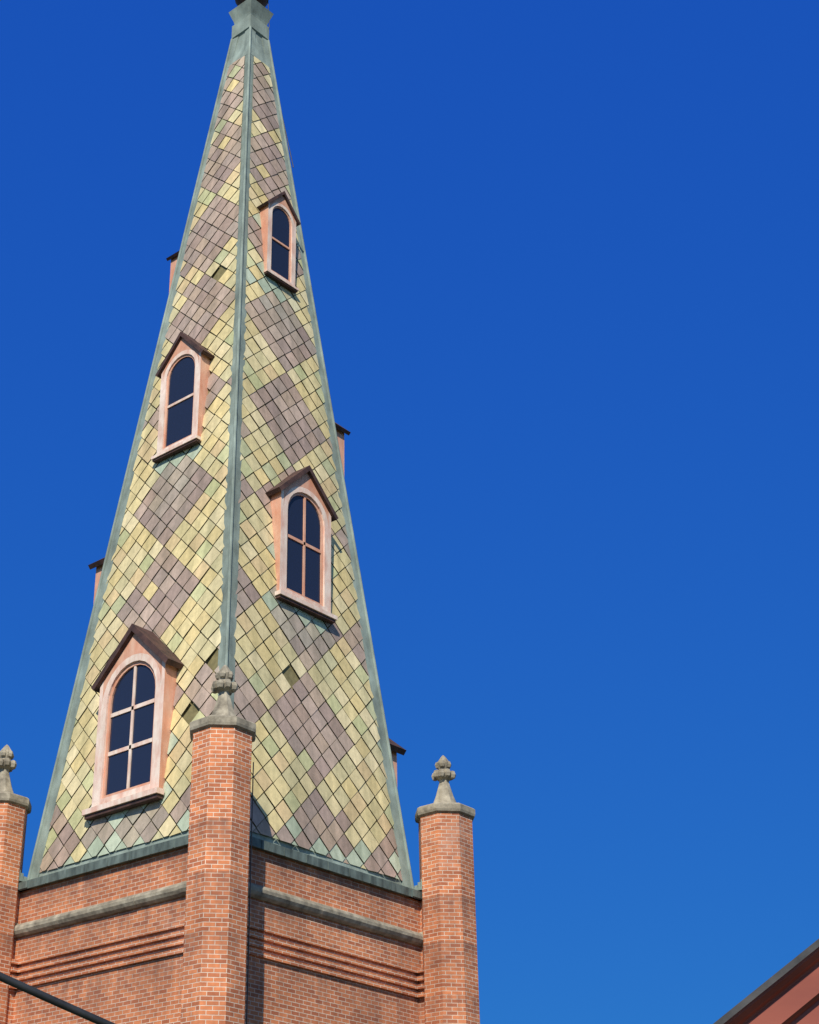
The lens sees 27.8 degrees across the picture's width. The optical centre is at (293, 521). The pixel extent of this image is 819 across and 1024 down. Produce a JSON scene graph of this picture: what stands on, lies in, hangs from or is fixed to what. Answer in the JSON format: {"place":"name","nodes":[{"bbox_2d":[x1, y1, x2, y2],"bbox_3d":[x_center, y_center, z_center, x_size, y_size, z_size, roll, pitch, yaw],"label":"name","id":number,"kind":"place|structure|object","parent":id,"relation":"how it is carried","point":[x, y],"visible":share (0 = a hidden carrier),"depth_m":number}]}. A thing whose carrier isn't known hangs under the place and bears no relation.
{"place":"outdoors","nodes":[
{"label":"outdoors","id":0,"kind":"place"},
{"bbox_2d":[82,202,337,815],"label":"window frames","id":1,"kind":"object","parent":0,"point":[99,803],"visible":0.55,"depth_m":34.64},
{"bbox_2d":[19,870,421,891],"bbox_3d":[-1.500,7.421,33.885,6.366,0.330,6.366,-23,-36,37],"label":"gutter","id":2,"kind":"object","parent":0,"point":[22,878],"visible":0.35,"depth_m":33.71},
{"bbox_2d":[0,665,479,1023],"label":"tower","id":3,"kind":"structure","parent":0,"point":[182,960],"depth_m":31.24},
{"bbox_2d":[18,835,421,900],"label":"cornice","id":4,"kind":"structure","parent":3,"relation":"attached to","point":[257,843],"depth_m":31.96},
{"bbox_2d":[27,0,413,888],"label":"flashing","id":5,"kind":"object","parent":3,"relation":"on","point":[249,38],"visible":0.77,"depth_m":37.21},
{"bbox_2d":[39,56,402,880],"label":"spire slates","id":6,"kind":"object","parent":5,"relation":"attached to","point":[191,660],"visible":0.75,"depth_m":35.31},
{"bbox_2d":[44,62,399,874],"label":"spire deck","id":7,"kind":"structure","parent":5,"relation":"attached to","point":[192,708],"depth_m":35.45},
{"bbox_2d":[235,0,268,6],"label":"finial","id":8,"kind":"object","parent":5,"relation":"on","point":[264,3],"visible":0.35,"depth_m":45.33},
{"bbox_2d":[84,191,405,820],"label":"dormers","id":9,"kind":"object","parent":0,"point":[136,644],"visible":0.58,"depth_m":35.75},
{"bbox_2d":[0,0,818,1023],"label":"sky","id":10,"kind":"structure","parent":0,"point":[562,255]},
{"bbox_2d":[713,939,818,1023],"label":"neighbour roof","id":11,"kind":"structure","parent":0,"point":[765,985],"depth_m":11.48},
{"label":"ground","id":12,"kind":"structure","parent":0,"visible":0},
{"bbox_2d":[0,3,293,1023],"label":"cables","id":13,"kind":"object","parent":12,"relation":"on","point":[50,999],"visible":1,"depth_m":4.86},
{"bbox_2d":[724,947,818,1023],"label":"roof trim","id":14,"kind":"structure","parent":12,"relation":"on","point":[791,996],"depth_m":11.56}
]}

